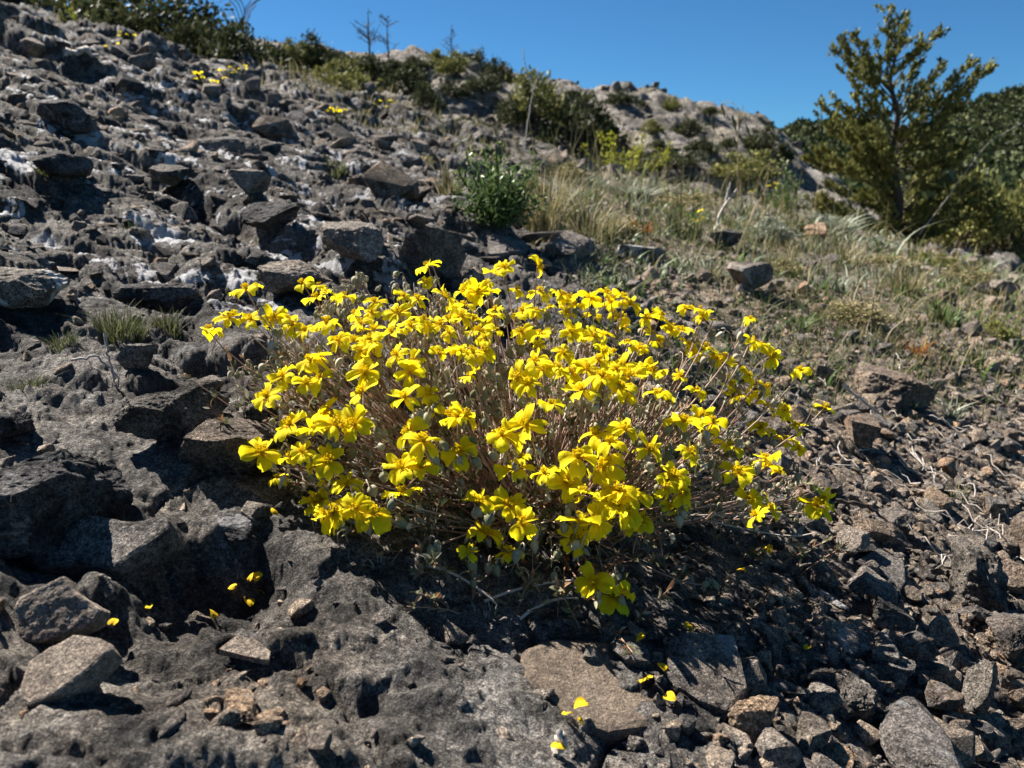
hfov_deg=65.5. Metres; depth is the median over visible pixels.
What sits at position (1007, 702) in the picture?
stone
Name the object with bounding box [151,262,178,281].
stone
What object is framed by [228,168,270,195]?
stone
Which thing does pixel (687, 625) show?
fallen petal
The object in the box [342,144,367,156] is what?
stone
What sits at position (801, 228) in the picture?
dwarf shrub
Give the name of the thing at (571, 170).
dwarf shrub
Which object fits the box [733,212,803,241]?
dwarf shrub
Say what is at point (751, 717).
stone
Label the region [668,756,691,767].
stone
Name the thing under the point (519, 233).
stone
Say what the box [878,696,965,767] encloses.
stone
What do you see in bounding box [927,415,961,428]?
dead twig
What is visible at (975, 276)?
dwarf shrub
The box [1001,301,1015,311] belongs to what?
stone
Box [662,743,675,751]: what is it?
stone
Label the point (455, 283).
stone
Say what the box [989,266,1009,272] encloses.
stone
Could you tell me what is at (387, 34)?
dead pine
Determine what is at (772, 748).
rubble
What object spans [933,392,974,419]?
herb
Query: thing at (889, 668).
stone
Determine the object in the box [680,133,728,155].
hill bush
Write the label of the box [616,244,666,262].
slab
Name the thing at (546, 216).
grass tuft
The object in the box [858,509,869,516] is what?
stone
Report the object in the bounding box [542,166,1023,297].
silver ground cover
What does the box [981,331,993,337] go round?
stone
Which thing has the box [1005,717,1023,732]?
stone
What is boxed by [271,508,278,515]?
fallen petal
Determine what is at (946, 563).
stone
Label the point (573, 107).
hill bush
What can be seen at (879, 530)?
stone
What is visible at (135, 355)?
stone
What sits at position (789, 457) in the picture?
stone
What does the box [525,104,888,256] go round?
tall fine grass
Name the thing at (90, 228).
stone
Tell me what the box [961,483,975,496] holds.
dead twig
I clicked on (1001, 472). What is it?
dead twig
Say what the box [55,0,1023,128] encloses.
sky
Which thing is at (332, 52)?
hill bush
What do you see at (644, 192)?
herb
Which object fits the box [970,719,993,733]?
stone
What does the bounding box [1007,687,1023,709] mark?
stone
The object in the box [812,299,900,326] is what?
dwarf shrub
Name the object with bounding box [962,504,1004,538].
dead twig
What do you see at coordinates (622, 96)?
hill bush
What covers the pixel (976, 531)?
pale twig
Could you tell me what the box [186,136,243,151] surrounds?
stone
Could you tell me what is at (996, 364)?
stone
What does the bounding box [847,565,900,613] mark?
stone
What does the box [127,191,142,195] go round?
stone
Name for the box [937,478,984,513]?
dead twig
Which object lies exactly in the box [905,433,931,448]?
dead twig
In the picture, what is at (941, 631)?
stone
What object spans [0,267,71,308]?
stone
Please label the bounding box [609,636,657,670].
stone
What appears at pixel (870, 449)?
dead twig
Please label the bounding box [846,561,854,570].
stone
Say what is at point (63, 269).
stone
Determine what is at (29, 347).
stone
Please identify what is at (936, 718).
stone
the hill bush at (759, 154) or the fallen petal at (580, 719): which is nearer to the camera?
the fallen petal at (580, 719)
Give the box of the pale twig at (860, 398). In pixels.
[842,383,917,435]
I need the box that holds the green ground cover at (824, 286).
[566,169,1023,400]
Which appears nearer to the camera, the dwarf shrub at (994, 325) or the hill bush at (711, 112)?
the dwarf shrub at (994, 325)
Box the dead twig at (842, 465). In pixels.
[823,460,859,469]
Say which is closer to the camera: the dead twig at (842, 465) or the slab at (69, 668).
the slab at (69, 668)
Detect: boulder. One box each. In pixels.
[0,410,35,438]
[0,449,133,558]
[112,383,229,440]
[320,221,383,261]
[402,222,465,280]
[407,213,434,226]
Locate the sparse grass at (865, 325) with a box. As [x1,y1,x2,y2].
[699,200,1023,398]
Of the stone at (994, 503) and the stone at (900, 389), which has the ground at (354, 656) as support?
the stone at (900, 389)
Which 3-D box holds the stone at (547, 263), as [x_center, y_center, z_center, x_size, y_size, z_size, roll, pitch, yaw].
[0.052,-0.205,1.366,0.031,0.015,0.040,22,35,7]
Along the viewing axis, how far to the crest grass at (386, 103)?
4.10 m
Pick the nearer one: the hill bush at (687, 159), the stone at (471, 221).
the stone at (471, 221)
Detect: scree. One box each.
[0,1,651,375]
[1,1,1023,451]
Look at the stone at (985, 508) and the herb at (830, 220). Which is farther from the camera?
the herb at (830, 220)
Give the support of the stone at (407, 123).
on the ground at (354, 656)
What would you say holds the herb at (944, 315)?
on the ground at (354, 656)
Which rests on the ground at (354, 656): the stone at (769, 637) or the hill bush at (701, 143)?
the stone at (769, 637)
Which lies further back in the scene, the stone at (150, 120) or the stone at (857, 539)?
the stone at (150, 120)
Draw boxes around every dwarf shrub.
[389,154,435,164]
[518,175,556,199]
[548,159,589,183]
[596,214,641,235]
[637,200,674,214]
[654,190,720,209]
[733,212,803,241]
[764,257,813,278]
[791,222,833,238]
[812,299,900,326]
[852,233,908,251]
[861,253,929,269]
[913,252,959,267]
[938,261,994,286]
[982,319,1023,340]
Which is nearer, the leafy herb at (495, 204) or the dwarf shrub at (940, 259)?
the leafy herb at (495, 204)
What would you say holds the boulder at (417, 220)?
on the ground at (354, 656)
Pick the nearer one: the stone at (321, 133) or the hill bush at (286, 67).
the stone at (321, 133)
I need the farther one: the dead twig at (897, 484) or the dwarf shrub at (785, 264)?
the dwarf shrub at (785, 264)
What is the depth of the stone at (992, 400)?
1.27 m
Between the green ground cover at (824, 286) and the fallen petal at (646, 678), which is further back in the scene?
the green ground cover at (824, 286)
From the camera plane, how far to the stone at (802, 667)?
0.48 m
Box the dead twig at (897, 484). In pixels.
[884,476,909,489]
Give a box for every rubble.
[0,96,1023,767]
[274,39,855,207]
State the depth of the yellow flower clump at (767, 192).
8.76 m
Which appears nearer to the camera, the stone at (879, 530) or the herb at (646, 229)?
the stone at (879, 530)
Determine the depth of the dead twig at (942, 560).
0.70 m
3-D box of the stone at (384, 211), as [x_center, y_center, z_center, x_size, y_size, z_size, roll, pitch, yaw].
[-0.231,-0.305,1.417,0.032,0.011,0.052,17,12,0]
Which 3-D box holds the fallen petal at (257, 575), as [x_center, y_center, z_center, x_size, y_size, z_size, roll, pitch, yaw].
[-0.143,0.108,0.449,0.006,0.002,0.006,-24,53,5]
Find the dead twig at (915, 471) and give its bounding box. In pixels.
[898,459,946,483]
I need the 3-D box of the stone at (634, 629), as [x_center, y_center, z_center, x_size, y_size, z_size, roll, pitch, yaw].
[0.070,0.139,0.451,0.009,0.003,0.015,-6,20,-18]
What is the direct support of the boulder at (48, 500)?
on the ground at (354, 656)
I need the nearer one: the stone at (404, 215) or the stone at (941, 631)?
the stone at (941, 631)
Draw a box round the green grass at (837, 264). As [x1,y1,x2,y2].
[545,173,1023,428]
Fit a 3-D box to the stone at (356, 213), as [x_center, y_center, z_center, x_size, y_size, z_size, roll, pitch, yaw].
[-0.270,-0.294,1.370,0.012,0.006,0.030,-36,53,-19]
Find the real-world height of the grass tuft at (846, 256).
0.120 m
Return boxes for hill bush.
[261,37,294,67]
[278,36,317,65]
[281,62,322,76]
[292,28,334,69]
[307,53,382,91]
[316,46,347,69]
[319,49,379,74]
[353,52,396,84]
[374,55,408,74]
[376,59,435,93]
[400,51,434,69]
[405,79,447,111]
[421,48,446,66]
[429,48,475,77]
[437,76,473,98]
[453,47,490,72]
[464,72,502,94]
[477,54,517,85]
[477,120,495,127]
[489,93,541,128]
[502,64,570,134]
[528,80,638,157]
[540,96,564,111]
[550,139,566,149]
[559,88,588,98]
[577,105,620,142]
[590,156,656,174]
[602,88,640,104]
[633,138,680,157]
[635,99,648,108]
[639,118,666,133]
[639,148,717,170]
[660,96,684,111]
[669,117,709,137]
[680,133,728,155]
[698,105,725,115]
[699,148,786,186]
[717,138,738,148]
[740,121,781,152]
[773,142,801,163]
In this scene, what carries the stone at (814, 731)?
on the ground at (354, 656)
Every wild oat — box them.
[710,101,774,211]
[740,160,797,212]
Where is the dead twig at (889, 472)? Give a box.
[867,460,902,481]
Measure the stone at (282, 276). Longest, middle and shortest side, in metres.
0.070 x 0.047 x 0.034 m
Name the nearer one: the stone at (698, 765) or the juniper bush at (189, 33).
the stone at (698, 765)
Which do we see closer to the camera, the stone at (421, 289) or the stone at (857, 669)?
the stone at (857, 669)
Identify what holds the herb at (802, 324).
on the ground at (354, 656)
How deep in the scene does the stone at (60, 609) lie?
0.35 m
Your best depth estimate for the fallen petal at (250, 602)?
0.44 m
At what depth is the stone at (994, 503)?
0.86 m
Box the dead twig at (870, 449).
[849,438,903,460]
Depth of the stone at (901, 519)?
0.73 m
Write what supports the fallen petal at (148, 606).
on the ground at (354, 656)
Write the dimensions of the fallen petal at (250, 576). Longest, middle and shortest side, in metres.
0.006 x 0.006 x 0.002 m
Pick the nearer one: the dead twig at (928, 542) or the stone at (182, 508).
the stone at (182, 508)
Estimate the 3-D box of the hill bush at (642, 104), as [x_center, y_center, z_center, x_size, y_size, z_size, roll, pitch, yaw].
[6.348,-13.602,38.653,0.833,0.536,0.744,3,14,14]
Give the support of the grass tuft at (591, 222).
on the ground at (354, 656)
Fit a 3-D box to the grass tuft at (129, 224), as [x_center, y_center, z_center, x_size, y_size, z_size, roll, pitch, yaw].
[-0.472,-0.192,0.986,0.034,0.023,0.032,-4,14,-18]
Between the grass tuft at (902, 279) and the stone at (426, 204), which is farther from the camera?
the grass tuft at (902, 279)
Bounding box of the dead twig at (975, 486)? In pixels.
[961,477,991,491]
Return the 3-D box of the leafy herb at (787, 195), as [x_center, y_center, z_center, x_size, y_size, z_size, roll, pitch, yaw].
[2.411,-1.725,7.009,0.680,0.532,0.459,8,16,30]
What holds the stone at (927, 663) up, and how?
on the ground at (354, 656)
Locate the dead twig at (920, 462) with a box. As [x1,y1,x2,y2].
[910,451,933,476]
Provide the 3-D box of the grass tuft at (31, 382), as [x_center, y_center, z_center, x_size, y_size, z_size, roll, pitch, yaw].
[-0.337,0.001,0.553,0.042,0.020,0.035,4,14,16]
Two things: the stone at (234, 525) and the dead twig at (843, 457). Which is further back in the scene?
the dead twig at (843, 457)
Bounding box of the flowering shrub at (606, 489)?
[180,255,849,655]
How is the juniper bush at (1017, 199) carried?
on the ground at (354, 656)
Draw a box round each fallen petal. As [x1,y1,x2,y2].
[107,618,118,624]
[144,603,152,608]
[210,609,218,618]
[228,583,236,589]
[244,596,254,606]
[247,572,252,580]
[253,572,262,581]
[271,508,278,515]
[551,742,566,748]
[574,697,588,708]
[577,717,582,724]
[636,632,644,642]
[639,675,652,682]
[657,663,668,670]
[663,691,675,700]
[684,622,692,631]
[763,544,772,553]
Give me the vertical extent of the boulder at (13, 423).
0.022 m
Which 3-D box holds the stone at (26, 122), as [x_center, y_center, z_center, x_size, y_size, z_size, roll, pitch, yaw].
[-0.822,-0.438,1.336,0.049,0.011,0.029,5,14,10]
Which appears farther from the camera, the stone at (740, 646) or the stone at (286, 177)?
the stone at (286, 177)
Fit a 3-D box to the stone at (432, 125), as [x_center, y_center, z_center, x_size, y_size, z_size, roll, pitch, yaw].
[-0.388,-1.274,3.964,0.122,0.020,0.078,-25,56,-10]
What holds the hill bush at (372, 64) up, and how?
on the rocky hillside
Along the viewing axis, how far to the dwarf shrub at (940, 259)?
3.44 m
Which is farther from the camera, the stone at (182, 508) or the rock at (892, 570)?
the rock at (892, 570)
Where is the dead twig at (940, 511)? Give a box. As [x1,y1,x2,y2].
[913,498,960,529]
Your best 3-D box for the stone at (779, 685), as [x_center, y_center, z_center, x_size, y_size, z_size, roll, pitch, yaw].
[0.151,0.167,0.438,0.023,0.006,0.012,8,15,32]
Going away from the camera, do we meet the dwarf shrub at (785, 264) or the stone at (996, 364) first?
the stone at (996, 364)
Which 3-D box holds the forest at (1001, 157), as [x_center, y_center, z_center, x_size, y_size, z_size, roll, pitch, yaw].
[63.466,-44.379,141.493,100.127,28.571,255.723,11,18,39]
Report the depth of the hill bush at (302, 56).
29.68 m
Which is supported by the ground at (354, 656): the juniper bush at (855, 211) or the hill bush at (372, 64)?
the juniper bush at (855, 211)
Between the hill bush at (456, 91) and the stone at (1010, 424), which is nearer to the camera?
the stone at (1010, 424)
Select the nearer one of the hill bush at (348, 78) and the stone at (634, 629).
the stone at (634, 629)
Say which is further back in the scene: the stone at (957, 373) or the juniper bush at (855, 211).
the juniper bush at (855, 211)
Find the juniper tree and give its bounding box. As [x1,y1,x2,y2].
[799,3,999,244]
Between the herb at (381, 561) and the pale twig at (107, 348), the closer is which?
the herb at (381, 561)
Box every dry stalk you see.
[523,49,533,152]
[919,123,1020,234]
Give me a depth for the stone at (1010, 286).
2.70 m
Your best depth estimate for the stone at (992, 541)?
0.78 m
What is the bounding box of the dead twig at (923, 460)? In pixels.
[922,458,935,482]
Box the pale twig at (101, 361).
[71,355,119,388]
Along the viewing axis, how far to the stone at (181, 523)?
0.46 m
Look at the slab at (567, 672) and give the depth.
0.40 m
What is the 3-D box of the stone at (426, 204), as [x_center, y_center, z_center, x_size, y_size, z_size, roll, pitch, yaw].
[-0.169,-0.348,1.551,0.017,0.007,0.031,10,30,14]
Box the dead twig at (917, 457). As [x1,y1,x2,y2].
[912,446,923,470]
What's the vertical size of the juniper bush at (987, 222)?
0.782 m
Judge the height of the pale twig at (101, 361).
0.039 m
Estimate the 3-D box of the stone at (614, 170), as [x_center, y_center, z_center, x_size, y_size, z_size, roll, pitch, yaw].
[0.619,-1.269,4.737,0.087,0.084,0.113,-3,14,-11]
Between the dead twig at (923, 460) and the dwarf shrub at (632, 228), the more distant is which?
the dwarf shrub at (632, 228)
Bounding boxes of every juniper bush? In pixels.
[1,0,113,22]
[31,0,169,26]
[81,0,237,53]
[155,15,254,59]
[193,10,290,68]
[833,206,866,217]
[914,229,961,250]
[921,163,1022,251]
[938,211,1023,255]
[974,179,1023,248]
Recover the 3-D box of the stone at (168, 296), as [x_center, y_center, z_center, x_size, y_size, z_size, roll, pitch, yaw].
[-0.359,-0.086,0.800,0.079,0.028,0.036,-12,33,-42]
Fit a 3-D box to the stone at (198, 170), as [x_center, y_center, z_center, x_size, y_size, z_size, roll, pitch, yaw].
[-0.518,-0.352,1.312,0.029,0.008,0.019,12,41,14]
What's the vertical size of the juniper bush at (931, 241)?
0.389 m
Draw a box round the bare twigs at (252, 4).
[229,0,258,31]
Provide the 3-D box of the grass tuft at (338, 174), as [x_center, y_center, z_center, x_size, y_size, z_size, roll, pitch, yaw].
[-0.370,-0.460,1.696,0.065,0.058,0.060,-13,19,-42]
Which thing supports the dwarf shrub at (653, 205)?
on the ground at (354, 656)
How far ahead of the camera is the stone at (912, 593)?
0.63 m
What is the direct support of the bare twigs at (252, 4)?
on the ground at (354, 656)
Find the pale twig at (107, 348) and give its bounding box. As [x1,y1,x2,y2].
[103,333,115,385]
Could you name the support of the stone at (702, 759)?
on the ground at (354, 656)
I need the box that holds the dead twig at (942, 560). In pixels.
[935,554,952,568]
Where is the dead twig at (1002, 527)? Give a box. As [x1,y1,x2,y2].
[994,514,1003,534]
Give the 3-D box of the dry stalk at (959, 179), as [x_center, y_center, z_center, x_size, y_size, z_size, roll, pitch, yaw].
[3.340,-1.492,5.812,0.649,0.794,0.010,0,14,0]
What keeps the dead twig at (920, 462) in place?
on the ground at (354, 656)
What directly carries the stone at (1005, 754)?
on the ground at (354, 656)
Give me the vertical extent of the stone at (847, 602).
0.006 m
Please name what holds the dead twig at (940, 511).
on the ground at (354, 656)
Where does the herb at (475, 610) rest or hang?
on the ground at (354, 656)
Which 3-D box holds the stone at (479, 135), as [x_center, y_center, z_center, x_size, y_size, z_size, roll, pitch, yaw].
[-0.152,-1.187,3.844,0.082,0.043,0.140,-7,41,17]
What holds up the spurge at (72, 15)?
on the ground at (354, 656)
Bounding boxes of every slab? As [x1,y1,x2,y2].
[20,635,122,706]
[24,515,184,583]
[31,152,93,177]
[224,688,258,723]
[520,640,652,747]
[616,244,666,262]
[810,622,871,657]
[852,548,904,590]
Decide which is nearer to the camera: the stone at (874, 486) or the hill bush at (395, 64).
the stone at (874, 486)
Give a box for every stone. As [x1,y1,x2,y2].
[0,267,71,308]
[6,72,29,76]
[8,223,27,234]
[14,119,38,124]
[14,576,110,643]
[20,37,46,55]
[20,342,41,352]
[26,200,37,208]
[28,243,43,249]
[36,98,92,129]
[56,265,78,272]
[63,45,99,56]
[83,223,97,233]
[89,272,101,276]
[112,283,199,311]
[116,343,157,369]
[126,226,153,240]
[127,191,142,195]
[128,52,156,71]
[128,113,165,127]
[149,164,188,186]
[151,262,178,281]
[154,198,166,203]
[176,517,186,528]
[177,417,278,472]
[180,503,185,511]
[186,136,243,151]
[191,167,204,173]
[213,166,224,171]
[217,510,252,541]
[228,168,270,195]
[241,202,300,230]
[245,250,264,265]
[246,144,259,149]
[257,260,332,292]
[278,173,291,180]
[286,110,308,125]
[311,211,338,221]
[316,131,325,135]
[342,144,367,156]
[353,210,359,216]
[378,209,391,213]
[390,245,404,259]
[392,148,422,168]
[397,213,413,222]
[405,121,416,125]
[405,284,426,296]
[421,202,430,206]
[426,123,438,128]
[448,281,460,285]
[467,216,479,225]
[472,129,488,142]
[487,234,527,257]
[514,231,533,239]
[536,257,551,269]
[546,265,563,275]
[551,729,567,758]
[552,231,594,257]
[577,160,599,172]
[608,163,623,176]
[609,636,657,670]
[621,741,643,751]
[627,620,646,637]
[651,237,671,244]
[661,717,669,726]
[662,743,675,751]
[663,632,747,713]
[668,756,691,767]
[670,749,688,767]
[671,705,688,712]
[691,742,708,767]
[694,762,703,767]
[708,320,732,330]
[709,273,716,283]
[710,229,743,249]
[724,734,735,752]
[727,261,773,290]
[728,695,778,741]
[733,762,747,767]
[736,641,747,649]
[750,618,783,657]
[767,677,809,693]
[782,358,800,370]
[785,455,795,459]
[785,645,800,654]
[787,526,802,537]
[790,487,814,502]
[791,659,806,671]
[795,711,831,756]
[798,562,830,572]
[798,627,806,634]
[805,667,877,723]
[813,602,827,613]
[814,594,824,602]
[817,588,849,611]
[818,657,826,663]
[821,741,853,767]
[834,598,851,611]
[836,524,869,555]
[844,413,880,447]
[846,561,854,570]
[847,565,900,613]
[849,516,911,547]
[849,593,862,602]
[851,664,869,676]
[853,364,937,410]
[858,361,870,367]
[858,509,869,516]
[859,544,877,555]
[868,482,882,490]
[871,593,915,633]
[871,659,915,677]
[874,507,915,535]
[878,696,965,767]
[883,697,893,705]
[889,488,901,496]
[902,585,922,601]
[903,551,918,562]
[915,662,923,668]
[916,479,943,490]
[920,658,932,667]
[923,486,952,509]
[924,680,964,710]
[925,572,934,581]
[927,614,959,646]
[933,716,942,721]
[934,290,957,302]
[940,370,962,380]
[940,558,951,568]
[948,515,965,525]
[950,396,959,400]
[950,535,1008,612]
[950,612,971,628]
[951,392,971,401]
[955,524,986,546]
[961,659,997,714]
[966,605,993,621]
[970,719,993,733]
[973,282,990,292]
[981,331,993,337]
[981,492,1008,517]
[982,392,1005,404]
[984,357,1000,370]
[984,496,1008,510]
[986,612,1023,660]
[987,536,997,546]
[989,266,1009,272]
[989,279,1020,297]
[990,748,1008,758]
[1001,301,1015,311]
[1001,558,1023,593]
[1001,694,1012,708]
[1005,421,1019,429]
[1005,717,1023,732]
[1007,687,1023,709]
[1008,363,1021,373]
[1009,516,1023,561]
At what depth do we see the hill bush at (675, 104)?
40.06 m
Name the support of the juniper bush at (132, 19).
on the ground at (354, 656)
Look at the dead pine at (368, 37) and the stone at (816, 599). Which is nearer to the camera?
the stone at (816, 599)
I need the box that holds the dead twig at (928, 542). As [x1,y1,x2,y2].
[906,525,945,555]
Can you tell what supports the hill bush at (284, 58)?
on the rocky hillside
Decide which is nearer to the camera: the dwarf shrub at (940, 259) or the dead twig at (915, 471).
the dead twig at (915, 471)
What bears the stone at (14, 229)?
on the ground at (354, 656)
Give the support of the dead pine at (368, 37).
on the rocky hillside
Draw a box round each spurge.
[58,1,87,23]
[580,130,672,177]
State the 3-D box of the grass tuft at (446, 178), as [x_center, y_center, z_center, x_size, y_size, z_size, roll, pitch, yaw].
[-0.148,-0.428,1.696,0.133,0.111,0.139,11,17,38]
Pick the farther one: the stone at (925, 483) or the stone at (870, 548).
the stone at (925, 483)
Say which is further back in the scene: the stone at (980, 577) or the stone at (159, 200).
the stone at (159, 200)
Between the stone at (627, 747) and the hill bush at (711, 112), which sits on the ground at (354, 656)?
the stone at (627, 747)
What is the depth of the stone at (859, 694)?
0.45 m
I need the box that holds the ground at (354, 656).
[0,0,1023,767]
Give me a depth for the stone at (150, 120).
1.77 m
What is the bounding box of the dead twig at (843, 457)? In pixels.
[837,441,867,469]
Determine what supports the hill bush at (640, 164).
on the rocky hillside
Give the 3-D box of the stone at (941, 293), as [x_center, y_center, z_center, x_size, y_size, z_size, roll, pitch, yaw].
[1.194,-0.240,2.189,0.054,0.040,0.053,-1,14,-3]
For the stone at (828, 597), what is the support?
on the ground at (354, 656)
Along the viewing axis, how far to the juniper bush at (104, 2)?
7.53 m
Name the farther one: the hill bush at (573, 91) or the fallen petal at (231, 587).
the hill bush at (573, 91)
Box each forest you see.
[776,107,1023,262]
[932,84,1023,122]
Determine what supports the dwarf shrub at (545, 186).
on the ground at (354, 656)
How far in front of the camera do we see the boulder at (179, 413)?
0.51 m
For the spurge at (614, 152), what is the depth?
7.65 m
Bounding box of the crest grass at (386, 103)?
[29,3,536,163]
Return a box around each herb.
[367,550,399,572]
[446,139,548,235]
[467,598,513,619]
[598,181,678,204]
[627,218,656,235]
[746,157,819,215]
[768,310,829,332]
[792,210,877,237]
[893,338,937,359]
[897,292,1016,329]
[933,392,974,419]
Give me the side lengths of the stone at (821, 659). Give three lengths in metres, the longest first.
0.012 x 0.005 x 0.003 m
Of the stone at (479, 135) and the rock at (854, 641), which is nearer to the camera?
the rock at (854, 641)
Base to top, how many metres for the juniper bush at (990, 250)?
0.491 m
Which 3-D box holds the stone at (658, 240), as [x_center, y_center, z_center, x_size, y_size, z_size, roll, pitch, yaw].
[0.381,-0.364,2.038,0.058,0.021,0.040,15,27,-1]
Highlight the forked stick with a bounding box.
[712,182,737,229]
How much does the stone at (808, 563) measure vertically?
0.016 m
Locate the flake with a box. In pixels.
[218,635,270,665]
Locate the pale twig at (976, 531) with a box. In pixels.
[975,530,1018,560]
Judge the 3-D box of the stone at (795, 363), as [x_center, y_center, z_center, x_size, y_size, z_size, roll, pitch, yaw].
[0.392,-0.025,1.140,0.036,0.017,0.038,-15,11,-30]
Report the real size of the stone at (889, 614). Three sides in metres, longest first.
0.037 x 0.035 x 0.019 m
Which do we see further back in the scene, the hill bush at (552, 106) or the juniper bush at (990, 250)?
the hill bush at (552, 106)
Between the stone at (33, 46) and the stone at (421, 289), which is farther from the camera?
the stone at (33, 46)
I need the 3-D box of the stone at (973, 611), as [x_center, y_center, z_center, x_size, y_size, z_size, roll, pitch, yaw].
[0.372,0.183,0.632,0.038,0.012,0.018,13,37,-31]
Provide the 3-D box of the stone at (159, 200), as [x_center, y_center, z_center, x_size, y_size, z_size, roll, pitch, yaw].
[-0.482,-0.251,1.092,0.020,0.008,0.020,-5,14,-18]
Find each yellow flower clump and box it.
[117,30,135,41]
[192,71,226,86]
[218,65,247,81]
[326,107,347,124]
[374,100,394,112]
[692,209,704,232]
[751,183,777,201]
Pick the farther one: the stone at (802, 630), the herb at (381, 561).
the stone at (802, 630)
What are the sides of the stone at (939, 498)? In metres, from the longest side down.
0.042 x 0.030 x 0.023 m
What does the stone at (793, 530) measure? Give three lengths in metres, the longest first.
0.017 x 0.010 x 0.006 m
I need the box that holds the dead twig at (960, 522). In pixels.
[942,513,972,526]
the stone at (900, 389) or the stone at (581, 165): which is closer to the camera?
the stone at (900, 389)
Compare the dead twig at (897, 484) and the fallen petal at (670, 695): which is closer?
the fallen petal at (670, 695)
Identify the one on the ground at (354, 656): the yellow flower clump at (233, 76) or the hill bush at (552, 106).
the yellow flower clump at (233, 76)
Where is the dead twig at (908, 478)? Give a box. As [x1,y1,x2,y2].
[896,466,920,483]
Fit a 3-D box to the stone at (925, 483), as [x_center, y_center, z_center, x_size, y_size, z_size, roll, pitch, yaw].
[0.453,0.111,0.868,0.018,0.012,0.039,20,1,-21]
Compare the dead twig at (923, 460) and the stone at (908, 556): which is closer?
the stone at (908, 556)
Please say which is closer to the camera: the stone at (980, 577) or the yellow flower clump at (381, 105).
the stone at (980, 577)
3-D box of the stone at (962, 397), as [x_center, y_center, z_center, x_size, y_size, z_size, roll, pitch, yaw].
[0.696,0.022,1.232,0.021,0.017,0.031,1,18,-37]
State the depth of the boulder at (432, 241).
1.01 m
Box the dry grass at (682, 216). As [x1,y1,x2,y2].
[511,138,1023,280]
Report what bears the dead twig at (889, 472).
on the ground at (354, 656)
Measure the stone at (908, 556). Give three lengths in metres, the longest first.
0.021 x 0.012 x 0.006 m
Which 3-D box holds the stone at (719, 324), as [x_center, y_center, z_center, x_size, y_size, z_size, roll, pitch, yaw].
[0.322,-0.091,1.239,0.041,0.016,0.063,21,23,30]
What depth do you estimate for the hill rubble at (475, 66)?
31.42 m
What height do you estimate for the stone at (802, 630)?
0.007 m
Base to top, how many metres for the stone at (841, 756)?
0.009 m
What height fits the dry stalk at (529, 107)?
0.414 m
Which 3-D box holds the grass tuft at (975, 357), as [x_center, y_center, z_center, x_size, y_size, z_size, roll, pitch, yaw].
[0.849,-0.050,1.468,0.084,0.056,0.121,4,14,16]
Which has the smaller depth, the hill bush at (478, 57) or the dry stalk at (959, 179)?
the dry stalk at (959, 179)
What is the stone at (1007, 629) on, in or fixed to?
on the ground at (354, 656)
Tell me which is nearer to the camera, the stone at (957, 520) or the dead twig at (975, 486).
the stone at (957, 520)
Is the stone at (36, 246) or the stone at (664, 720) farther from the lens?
the stone at (36, 246)
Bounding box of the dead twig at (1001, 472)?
[987,454,1021,479]
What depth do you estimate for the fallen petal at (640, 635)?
0.43 m
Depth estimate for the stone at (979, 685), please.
0.49 m
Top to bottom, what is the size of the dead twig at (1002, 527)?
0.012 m
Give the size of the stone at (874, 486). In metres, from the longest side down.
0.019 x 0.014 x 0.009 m
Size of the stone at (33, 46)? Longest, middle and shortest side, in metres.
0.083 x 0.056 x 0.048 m
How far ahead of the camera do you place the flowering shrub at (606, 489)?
0.52 m
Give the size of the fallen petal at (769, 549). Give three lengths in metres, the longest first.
0.008 x 0.008 x 0.004 m
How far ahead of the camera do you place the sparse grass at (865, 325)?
1.67 m
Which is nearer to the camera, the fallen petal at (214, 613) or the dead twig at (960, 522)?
the fallen petal at (214, 613)
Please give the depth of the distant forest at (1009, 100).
421.44 m
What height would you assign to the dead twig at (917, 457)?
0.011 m
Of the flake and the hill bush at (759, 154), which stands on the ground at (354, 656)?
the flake
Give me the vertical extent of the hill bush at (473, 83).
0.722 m
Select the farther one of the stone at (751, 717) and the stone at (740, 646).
the stone at (740, 646)
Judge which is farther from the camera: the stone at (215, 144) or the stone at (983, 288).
the stone at (983, 288)
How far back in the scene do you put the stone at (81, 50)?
2.26 m
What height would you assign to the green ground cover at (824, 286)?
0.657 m
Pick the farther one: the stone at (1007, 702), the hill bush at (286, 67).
the hill bush at (286, 67)
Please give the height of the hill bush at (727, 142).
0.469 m
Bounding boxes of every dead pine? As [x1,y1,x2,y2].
[350,8,385,55]
[369,14,399,59]
[441,25,458,52]
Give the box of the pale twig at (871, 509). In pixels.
[835,499,887,521]
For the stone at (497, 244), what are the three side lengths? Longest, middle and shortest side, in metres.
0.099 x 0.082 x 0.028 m
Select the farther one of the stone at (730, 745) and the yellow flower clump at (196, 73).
the yellow flower clump at (196, 73)
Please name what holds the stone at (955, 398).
on the ground at (354, 656)
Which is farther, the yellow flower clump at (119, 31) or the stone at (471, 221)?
the yellow flower clump at (119, 31)
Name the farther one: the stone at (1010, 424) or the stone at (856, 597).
the stone at (1010, 424)
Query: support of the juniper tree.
on the ground at (354, 656)
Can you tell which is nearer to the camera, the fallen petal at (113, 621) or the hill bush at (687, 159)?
the fallen petal at (113, 621)
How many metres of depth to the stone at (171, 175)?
1.16 m
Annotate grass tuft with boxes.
[1,371,56,391]
[22,161,53,177]
[40,329,78,353]
[69,302,158,344]
[121,221,140,229]
[147,307,187,339]
[324,154,350,180]
[418,158,469,195]
[447,156,617,232]
[558,184,634,243]
[652,204,718,241]
[694,260,723,277]
[814,236,882,270]
[871,258,955,296]
[943,478,969,502]
[947,343,993,366]
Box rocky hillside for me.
[207,36,1023,272]
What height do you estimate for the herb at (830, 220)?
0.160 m
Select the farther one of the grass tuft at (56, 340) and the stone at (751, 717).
the grass tuft at (56, 340)

